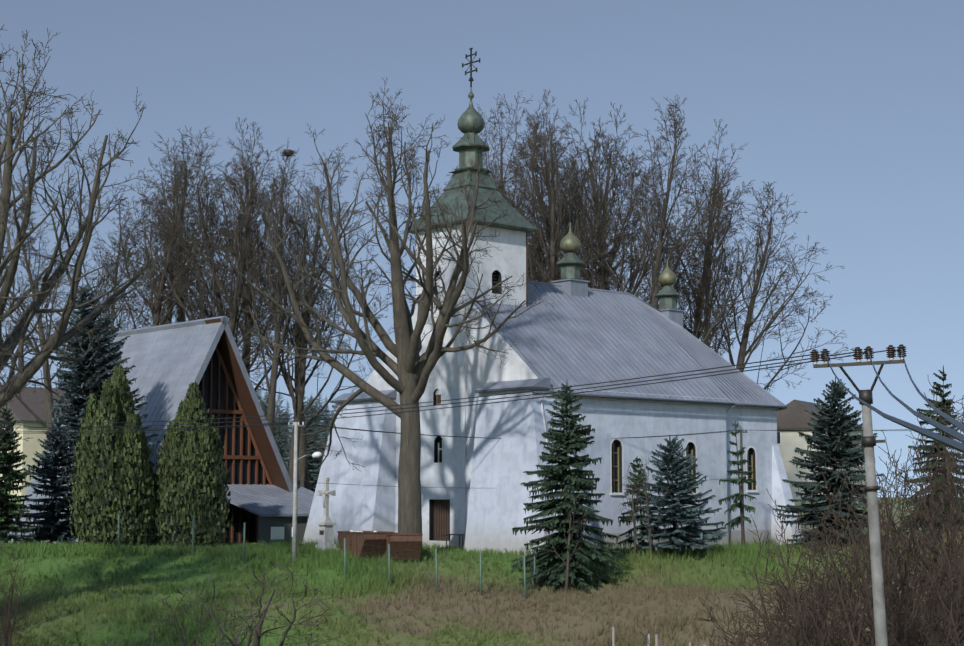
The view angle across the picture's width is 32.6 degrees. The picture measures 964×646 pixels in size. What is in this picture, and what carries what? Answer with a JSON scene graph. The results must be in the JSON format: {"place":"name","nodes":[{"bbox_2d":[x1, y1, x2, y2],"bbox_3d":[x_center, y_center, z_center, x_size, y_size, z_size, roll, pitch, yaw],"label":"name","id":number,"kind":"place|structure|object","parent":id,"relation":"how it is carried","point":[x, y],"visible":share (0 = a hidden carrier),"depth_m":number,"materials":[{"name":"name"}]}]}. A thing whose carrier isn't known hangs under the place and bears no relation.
{"place":"outdoors","nodes":[
{"label":"outdoors","id":0,"kind":"place"},
{"bbox_2d":[0,463,963,645],"bbox_3d":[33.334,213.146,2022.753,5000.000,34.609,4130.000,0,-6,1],"label":"ground","id":1,"kind":"structure","parent":0,"point":[401,635],"depth_m":80.49,"materials":[{"name":"green plant"}]},
{"bbox_2d":[0,569,26,645],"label":"bare shrub","id":2,"kind":"object","parent":1,"relation":"on","point":[6,618],"visible":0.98,"depth_m":66.17,"materials":[{"name":"brown plant"}]},
{"bbox_2d":[0,405,39,544],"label":"spruce tree","id":3,"kind":"object","parent":1,"relation":"on","point":[11,476],"visible":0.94,"depth_m":98.06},
{"bbox_2d":[0,548,46,645],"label":"bare shrub","id":4,"kind":"object","parent":1,"relation":"on","point":[8,613],"visible":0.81,"depth_m":69.70,"materials":[{"name":"brown plant"}]},
{"bbox_2d":[0,273,58,559],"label":"bare tree","id":5,"kind":"object","parent":1,"relation":"on","point":[10,381],"visible":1,"depth_m":58.66,"materials":[{"name":"brown plant"}]},
{"bbox_2d":[0,555,67,645],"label":"bare shrub","id":6,"kind":"object","parent":1,"relation":"on","point":[14,619],"visible":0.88,"depth_m":68.60,"materials":[{"name":"brown plant"}]},
{"bbox_2d":[0,387,70,498],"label":"yellow house","id":7,"kind":"structure","parent":1,"relation":"on","point":[26,417],"depth_m":139.55,"materials":[{"name":"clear paint"}]},
{"bbox_2d":[9,412,80,544],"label":"spruce tree","id":8,"kind":"object","parent":1,"relation":"on","point":[51,462],"visible":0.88,"depth_m":102.39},
{"bbox_2d":[36,616,86,645],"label":"bare shrub","id":9,"kind":"object","parent":1,"relation":"on","point":[54,634],"visible":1,"depth_m":61.28,"materials":[{"name":"brown plant"}]},
{"bbox_2d":[0,188,135,440],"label":"bare tree","id":10,"kind":"object","parent":1,"relation":"on","point":[49,413],"visible":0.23,"depth_m":123.94,"materials":[{"name":"brown plant"}]},
{"bbox_2d":[0,25,185,414],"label":"tree","id":11,"kind":"object","parent":1,"relation":"on","point":[59,337],"visible":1,"depth_m":74.62,"materials":[{"name":"brown plant"}]},
{"bbox_2d":[37,277,161,546],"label":"blue spruce tree","id":12,"kind":"object","parent":1,"relation":"on","point":[99,361],"visible":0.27,"depth_m":106.22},
{"bbox_2d":[65,364,158,547],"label":"thuja tree","id":13,"kind":"object","parent":1,"relation":"on","point":[113,471],"visible":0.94,"depth_m":98.59,"materials":[{"name":"green plant"}]},
{"bbox_2d":[83,202,168,333],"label":"bare tree","id":14,"kind":"object","parent":1,"relation":"on","point":[116,267],"visible":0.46,"depth_m":152.20,"materials":[{"name":"brown plant"}]},
{"bbox_2d":[39,155,267,351],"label":"bare tree","id":15,"kind":"object","parent":1,"relation":"on","point":[157,311],"visible":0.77,"depth_m":137.28,"materials":[{"name":"brown plant"}]},
{"bbox_2d":[8,316,314,544],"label":"a-frame building","id":16,"kind":"structure","parent":1,"relation":"on","point":[171,362],"depth_m":114.49,"materials":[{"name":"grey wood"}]},
{"bbox_2d":[102,591,242,645],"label":"bare shrub","id":17,"kind":"object","parent":1,"relation":"on","point":[184,639],"visible":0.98,"depth_m":63.71,"materials":[{"name":"brown plant"}]},
{"bbox_2d":[127,152,235,324],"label":"bare tree","id":18,"kind":"object","parent":1,"relation":"on","point":[171,279],"visible":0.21,"depth_m":143.86,"materials":[{"name":"brown plant"}]},
{"bbox_2d":[147,382,232,548],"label":"thuja tree","id":19,"kind":"object","parent":1,"relation":"on","point":[192,479],"visible":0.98,"depth_m":99.58,"materials":[{"name":"green plant"}]},
{"bbox_2d":[101,126,291,357],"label":"bare tree","id":20,"kind":"object","parent":1,"relation":"on","point":[183,143],"visible":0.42,"depth_m":144.55,"materials":[{"name":"brown plant"}]},
{"bbox_2d":[92,122,330,383],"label":"bare tree","id":21,"kind":"object","parent":1,"relation":"on","point":[233,314],"visible":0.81,"depth_m":134.82,"materials":[{"name":"brown plant"}]},
{"bbox_2d":[117,140,314,372],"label":"bare tree","id":22,"kind":"object","parent":1,"relation":"on","point":[199,196],"visible":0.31,"depth_m":142.03,"materials":[{"name":"brown plant"}]},
{"bbox_2d":[149,117,341,390],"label":"bare tree","id":23,"kind":"object","parent":1,"relation":"on","point":[246,352],"visible":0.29,"depth_m":143.14,"materials":[{"name":"brown plant"}]},
{"bbox_2d":[175,561,347,645],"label":"bare shrub","id":24,"kind":"object","parent":1,"relation":"on","point":[257,635],"visible":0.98,"depth_m":64.49,"materials":[{"name":"brown plant"}]},
{"bbox_2d":[204,141,320,434],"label":"bare tree","id":25,"kind":"object","parent":1,"relation":"on","point":[278,322],"visible":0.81,"depth_m":131.93,"materials":[{"name":"brown plant"}]},
{"bbox_2d":[280,148,296,156],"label":"bird nest","id":26,"kind":"object","parent":25,"relation":"attached to","point":[288,152],"visible":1,"depth_m":134.43,"materials":[{"name":"brown plant"}]},
{"bbox_2d":[273,399,288,466],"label":"forest tree","id":27,"kind":"object","parent":1,"relation":"on","point":[274,427],"visible":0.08,"depth_m":390.25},
{"bbox_2d":[273,419,289,472],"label":"forest tree","id":28,"kind":"object","parent":1,"relation":"on","point":[279,442],"visible":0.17,"depth_m":378.28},
{"bbox_2d":[273,388,289,463],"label":"forest tree","id":29,"kind":"object","parent":1,"relation":"on","point":[278,406],"visible":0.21,"depth_m":489.65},
{"bbox_2d":[282,420,299,483],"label":"forest tree","id":30,"kind":"object","parent":1,"relation":"on","point":[289,446],"visible":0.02,"depth_m":362.80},
{"bbox_2d":[224,153,375,484],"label":"bare tree","id":31,"kind":"object","parent":1,"relation":"on","point":[297,403],"visible":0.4,"depth_m":138.65,"materials":[{"name":"brown plant"}]},
{"bbox_2d":[288,422,321,560],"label":"street lamp pole","id":32,"kind":"object","parent":1,"relation":"on","point":[294,520],"visible":0.96,"depth_m":87.91,"materials":[{"name":"concrete"}]},
{"bbox_2d":[288,400,322,489],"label":"forest tree","id":33,"kind":"object","parent":1,"relation":"on","point":[309,453],"visible":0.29,"depth_m":350.72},
{"bbox_2d":[288,397,324,491],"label":"forest tree","id":34,"kind":"object","parent":1,"relation":"on","point":[319,460],"visible":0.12,"depth_m":352.77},
{"bbox_2d":[222,189,393,490],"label":"bare tree","id":35,"kind":"object","parent":1,"relation":"on","point":[304,479],"visible":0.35,"depth_m":139.90,"materials":[{"name":"brown plant"}]},
{"bbox_2d":[310,399,327,470],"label":"forest tree","id":36,"kind":"object","parent":1,"relation":"on","point":[321,432],"visible":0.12,"depth_m":531.16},
{"bbox_2d":[312,388,327,452],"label":"forest tree","id":37,"kind":"object","parent":1,"relation":"on","point":[319,403],"visible":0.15,"depth_m":545.92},
{"bbox_2d":[321,395,330,450],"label":"forest tree","id":38,"kind":"object","parent":1,"relation":"on","point":[326,407],"visible":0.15,"depth_m":694.72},
{"bbox_2d":[117,515,535,598],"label":"fence","id":39,"kind":"object","parent":1,"relation":"on","point":[436,553],"visible":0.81,"depth_m":84.31,"materials":[{"name":"grey metal"}]},
{"bbox_2d":[315,478,337,550],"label":"stone cross","id":40,"kind":"object","parent":1,"relation":"on","point":[326,532],"visible":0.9,"depth_m":93.53,"materials":[{"name":"grey"}]},
{"bbox_2d":[337,530,393,557],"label":"skip container","id":41,"kind":"object","parent":1,"relation":"on","point":[368,539],"visible":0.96,"depth_m":87.83,"materials":[{"name":"brown"}]},
{"bbox_2d":[220,77,553,553],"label":"tree","id":42,"kind":"object","parent":1,"relation":"on","point":[411,369],"visible":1,"depth_m":90.61,"materials":[{"name":"brown plant"}]},
{"bbox_2d":[386,533,422,559],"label":"skip container","id":43,"kind":"object","parent":1,"relation":"on","point":[406,542],"visible":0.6,"depth_m":87.22,"materials":[{"name":"brown"}]},
{"bbox_2d":[395,392,478,540],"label":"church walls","id":44,"kind":"structure","parent":1,"relation":"on","point":[471,414],"depth_m":97.22,"materials":[{"name":"white paint"}]},
{"bbox_2d":[418,387,466,550],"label":"church walls","id":45,"kind":"structure","parent":1,"relation":"on","point":[448,473],"depth_m":98.50,"materials":[{"name":"white paint"}]},
{"bbox_2d":[416,224,525,389],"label":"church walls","id":46,"kind":"structure","parent":45,"relation":"on","point":[449,370],"depth_m":99.75,"materials":[{"name":"white paint"}]},
{"bbox_2d":[0,524,963,645],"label":"grass tufts","id":47,"kind":"object","parent":1,"relation":"on","point":[275,551],"visible":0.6,"depth_m":82.69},
{"bbox_2d":[430,93,563,281],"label":"bare tree","id":48,"kind":"object","parent":1,"relation":"on","point":[501,139],"visible":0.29,"depth_m":145.29,"materials":[{"name":"brown plant"}]},
{"bbox_2d":[483,149,563,281],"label":"bare tree","id":49,"kind":"object","parent":1,"relation":"on","point":[500,179],"visible":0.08,"depth_m":141.03,"materials":[{"name":"brown plant"}]},
{"bbox_2d":[302,48,802,554],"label":"church","id":50,"kind":"structure","parent":1,"relation":"on","point":[576,332],"depth_m":101.43,"materials":[{"name":"white paint"}]},
{"bbox_2d":[434,271,758,540],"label":"windows","id":51,"kind":"structure","parent":50,"relation":"attached to","point":[441,518],"depth_m":98.96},
{"bbox_2d":[411,106,703,301],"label":"bare tree","id":52,"kind":"object","parent":1,"relation":"on","point":[581,198],"visible":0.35,"depth_m":137.14,"materials":[{"name":"brown plant"}]},
{"bbox_2d":[536,493,592,593],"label":"bare sapling","id":53,"kind":"object","parent":1,"relation":"on","point":[567,570],"visible":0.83,"depth_m":83.45,"materials":[{"name":"brown plant"}]},
{"bbox_2d":[503,101,630,284],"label":"bare tree","id":54,"kind":"object","parent":1,"relation":"on","point":[546,160],"visible":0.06,"depth_m":151.40,"materials":[{"name":"brown plant"}]},
{"bbox_2d":[511,382,623,593],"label":"spruce tree","id":55,"kind":"object","parent":1,"relation":"on","point":[567,443],"visible":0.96,"depth_m":84.66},
{"bbox_2d":[495,89,644,300],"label":"bare tree","id":56,"kind":"object","parent":1,"relation":"on","point":[553,197],"visible":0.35,"depth_m":135.03,"materials":[{"name":"brown plant"}]},
{"bbox_2d":[432,397,727,540],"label":"church walls","id":57,"kind":"structure","parent":1,"relation":"on","point":[608,420],"depth_m":98.39,"materials":[{"name":"white paint"}]},
{"bbox_2d":[534,97,704,325],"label":"bare tree","id":58,"kind":"object","parent":1,"relation":"on","point":[592,163],"visible":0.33,"depth_m":141.50,"materials":[{"name":"brown plant"}]},
{"bbox_2d":[527,102,720,301],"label":"bare tree","id":59,"kind":"object","parent":1,"relation":"on","point":[626,218],"visible":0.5,"depth_m":139.78,"materials":[{"name":"brown plant"}]},
{"bbox_2d":[620,463,645,557],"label":"tree","id":60,"kind":"object","parent":1,"relation":"on","point":[633,519],"visible":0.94,"depth_m":89.74,"materials":[{"name":"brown plant"}]},
{"bbox_2d":[617,457,665,552],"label":"spruce tree","id":61,"kind":"object","parent":1,"relation":"on","point":[629,540],"visible":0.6,"depth_m":92.50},
{"bbox_2d":[627,455,670,557],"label":"tree","id":62,"kind":"object","parent":1,"relation":"on","point":[649,528],"visible":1,"depth_m":89.94,"materials":[{"name":"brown plant"}]},
{"bbox_2d":[612,627,704,645],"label":"fence","id":63,"kind":"object","parent":1,"relation":"on","point":[656,644],"visible":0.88,"depth_m":73.00,"materials":[{"name":"grey metal"}]},
{"bbox_2d":[539,94,788,356],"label":"bare tree","id":64,"kind":"object","parent":1,"relation":"on","point":[656,273],"visible":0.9,"depth_m":131.23,"materials":[{"name":"brown plant"}]},
{"bbox_2d":[625,434,727,555],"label":"spruce tree","id":65,"kind":"object","parent":1,"relation":"on","point":[676,536],"visible":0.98,"depth_m":90.23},
{"bbox_2d":[605,119,783,355],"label":"bare tree","id":66,"kind":"object","parent":1,"relation":"on","point":[715,176],"visible":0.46,"depth_m":139.84,"materials":[{"name":"brown plant"}]},
{"bbox_2d":[661,166,768,352],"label":"bare tree","id":67,"kind":"object","parent":1,"relation":"on","point":[706,319],"visible":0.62,"depth_m":137.11,"materials":[{"name":"brown plant"}]},
{"bbox_2d":[718,421,756,545],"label":"spruce tree","id":68,"kind":"object","parent":1,"relation":"on","point":[740,518],"visible":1,"depth_m":96.54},
{"bbox_2d":[713,594,762,645],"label":"bare shrub","id":69,"kind":"object","parent":1,"relation":"on","point":[729,623],"visible":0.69,"depth_m":62.14,"materials":[{"name":"brown plant"}]},
{"bbox_2d":[736,429,747,543],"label":"wooden pole","id":70,"kind":"object","parent":1,"relation":"on","point":[741,458],"visible":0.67,"depth_m":100.10,"materials":[{"name":"brown wood"}]},
{"bbox_2d":[719,600,765,645],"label":"bare shrub","id":71,"kind":"object","parent":1,"relation":"on","point":[742,624],"visible":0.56,"depth_m":60.55,"materials":[{"name":"brown plant"}]},
{"bbox_2d":[726,407,776,530],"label":"church walls","id":72,"kind":"structure","parent":1,"relation":"on","point":[753,422],"depth_m":105.79,"materials":[{"name":"white paint"}]},
{"bbox_2d":[651,181,854,391],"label":"bare tree","id":73,"kind":"object","parent":1,"relation":"on","point":[742,353],"visible":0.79,"depth_m":140.30,"materials":[{"name":"brown plant"}]},
{"bbox_2d":[640,515,866,645],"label":"bare shrub","id":74,"kind":"object","parent":1,"relation":"on","point":[763,605],"visible":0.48,"depth_m":54.13,"materials":[{"name":"brown plant"}]},
{"bbox_2d":[736,575,785,645],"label":"bare shrub","id":75,"kind":"object","parent":1,"relation":"on","point":[759,615],"visible":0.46,"depth_m":57.55,"materials":[{"name":"brown plant"}]},
{"bbox_2d":[673,504,871,645],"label":"bare shrub","id":76,"kind":"object","parent":1,"relation":"on","point":[824,613],"visible":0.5,"depth_m":51.98,"materials":[{"name":"brown plant"}]},
{"bbox_2d":[766,598,795,644],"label":"bare shrub","id":77,"kind":"object","parent":1,"relation":"on","point":[774,636],"visible":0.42,"depth_m":53.91,"materials":[{"name":"brown plant"}]},
{"bbox_2d":[735,573,891,645],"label":"bare shrub","id":78,"kind":"object","parent":1,"relation":"on","point":[785,637],"visible":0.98,"depth_m":45.38,"materials":[{"name":"brown plant"}]},
{"bbox_2d":[764,568,868,645],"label":"bare shrub","id":79,"kind":"object","parent":1,"relation":"on","point":[803,614],"visible":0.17,"depth_m":52.87,"materials":[{"name":"brown plant"}]},
{"bbox_2d":[729,490,910,645],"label":"bare shrub","id":80,"kind":"object","parent":1,"relation":"on","point":[815,571],"visible":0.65,"depth_m":51.81,"materials":[{"name":"brown plant"}]},
{"bbox_2d":[746,574,893,645],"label":"bare shrub","id":81,"kind":"object","parent":1,"relation":"on","point":[820,618],"visible":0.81,"depth_m":47.64,"materials":[{"name":"brown plant"}]},
{"bbox_2d":[777,400,866,500],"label":"beige house","id":82,"kind":"structure","parent":1,"relation":"on","point":[794,415],"depth_m":168.92,"materials":[{"name":"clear paint"}]},
{"bbox_2d":[752,516,893,645],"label":"bare shrub","id":83,"kind":"object","parent":1,"relation":"on","point":[811,623],"visible":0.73,"depth_m":49.95,"materials":[{"name":"brown plant"}]},
{"bbox_2d":[695,465,962,645],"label":"bare shrub","id":84,"kind":"object","parent":1,"relation":"on","point":[864,544],"visible":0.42,"depth_m":53.78,"materials":[{"name":"brown plant"}]},
{"bbox_2d":[759,574,903,645],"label":"bare shrub","id":85,"kind":"object","parent":1,"relation":"on","point":[819,617],"visible":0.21,"depth_m":53.54,"materials":[{"name":"brown plant"}]},
{"bbox_2d":[773,377,892,548],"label":"spruce tree","id":86,"kind":"object","parent":1,"relation":"on","point":[837,444],"visible":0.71,"depth_m":94.29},
{"bbox_2d":[704,497,963,645],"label":"bare shrub","id":87,"kind":"object","parent":1,"relation":"on","point":[861,619],"visible":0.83,"depth_m":47.76,"materials":[{"name":"brown plant"}]},
{"bbox_2d":[746,535,928,645],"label":"bare shrub","id":88,"kind":"object","parent":1,"relation":"on","point":[856,597],"visible":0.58,"depth_m":50.69,"materials":[{"name":"brown plant"}]},
{"bbox_2d":[718,454,961,645],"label":"bare shrub","id":89,"kind":"object","parent":1,"relation":"on","point":[856,558],"visible":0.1,"depth_m":58.49,"materials":[{"name":"brown plant"}]},
{"bbox_2d":[721,475,962,645],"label":"bare shrub","id":90,"kind":"object","parent":1,"relation":"on","point":[868,550],"visible":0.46,"depth_m":55.61,"materials":[{"name":"brown plant"}]},
{"bbox_2d":[721,477,963,645],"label":"bare shrub","id":91,"kind":"object","parent":1,"relation":"on","point":[937,632],"visible":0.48,"depth_m":52.97,"materials":[{"name":"brown plant"}]},
{"bbox_2d":[740,430,963,645],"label":"bare shrub","id":92,"kind":"object","parent":1,"relation":"on","point":[900,566],"visible":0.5,"depth_m":57.06,"materials":[{"name":"brown plant"}]},
{"bbox_2d":[810,344,906,645],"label":"utility pole","id":93,"kind":"object","parent":1,"relation":"on","point":[868,441],"visible":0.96,"depth_m":42.90,"materials":[{"name":"concrete"}]},
{"bbox_2d":[0,349,963,487],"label":"power lines","id":94,"kind":"object","parent":93,"relation":"attached to","point":[952,443],"visible":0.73,"depth_m":50.28,"materials":[{"name":"black metal"}]},
{"bbox_2d":[758,418,963,645],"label":"bare shrub","id":95,"kind":"object","parent":1,"relation":"on","point":[932,505],"visible":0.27,"depth_m":58.48,"materials":[{"name":"brown plant"}]},
{"bbox_2d":[766,395,963,645],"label":"bare shrub","id":96,"kind":"object","parent":1,"relation":"on","point":[920,519],"visible":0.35,"depth_m":56.02,"materials":[{"name":"brown plant"}]},
{"bbox_2d":[779,435,963,641],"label":"bare shrub","id":97,"kind":"object","parent":1,"relation":"on","point":[912,465],"visible":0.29,"depth_m":61.13,"materials":[{"name":"brown plant"}]},
{"bbox_2d":[790,457,963,645],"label":"bare shrub","id":98,"kind":"object","parent":1,"relation":"on","point":[870,582],"visible":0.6,"depth_m":49.87,"materials":[{"name":"brown plant"}]},
{"bbox_2d":[794,471,963,645],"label":"bare shrub","id":99,"kind":"object","parent":1,"relation":"on","point":[959,594],"visible":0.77,"depth_m":52.36,"materials":[{"name":"brown plant"}]},
{"bbox_2d":[797,380,963,644],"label":"bare shrub","id":100,"kind":"object","parent":1,"relation":"on","point":[949,485],"visible":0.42,"depth_m":62.50,"materials":[{"name":"brown plant"}]},
{"bbox_2d":[816,517,963,645],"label":"bare shrub","id":101,"kind":"object","parent":1,"relation":"on","point":[888,568],"visible":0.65,"depth_m":48.70,"materials":[{"name":"brown plant"}]},
{"bbox_2d":[830,420,963,645],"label":"bare shrub","id":102,"kind":"object","parent":1,"relation":"on","point":[959,516],"visible":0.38,"depth_m":57.68,"materials":[{"name":"brown plant"}]},
{"bbox_2d":[848,406,963,643],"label":"bare shrub","id":103,"kind":"object","parent":1,"relation":"on","point":[961,492],"visible":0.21,"depth_m":65.44,"materials":[{"name":"brown plant"}]},
{"bbox_2d":[853,544,963,645],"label":"bare shrub","id":104,"kind":"object","parent":1,"relation":"on","point":[955,573],"visible":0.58,"depth_m":48.36,"materials":[{"name":"brown plant"}]},
{"bbox_2d":[866,549,963,645],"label":"bare shrub","id":105,"kind":"object","parent":1,"relation":"on","point":[957,643],"visible":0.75,"depth_m":47.77,"materials":[{"name":"brown plant"}]},
{"bbox_2d":[894,365,963,534],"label":"spruce tree","id":106,"kind":"object","parent":1,"relation":"on","point":[941,394],"visible":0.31,"depth_m":104.05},
{"bbox_2d":[949,422,963,530],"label":"spruce tree","id":107,"kind":"object","parent":1,"relation":"on","point":[962,472],"visible":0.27,"depth_m":100.47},
{"bbox_2d":[0,0,963,496],"label":"sky","id":108,"kind":"structure","parent":0,"point":[854,109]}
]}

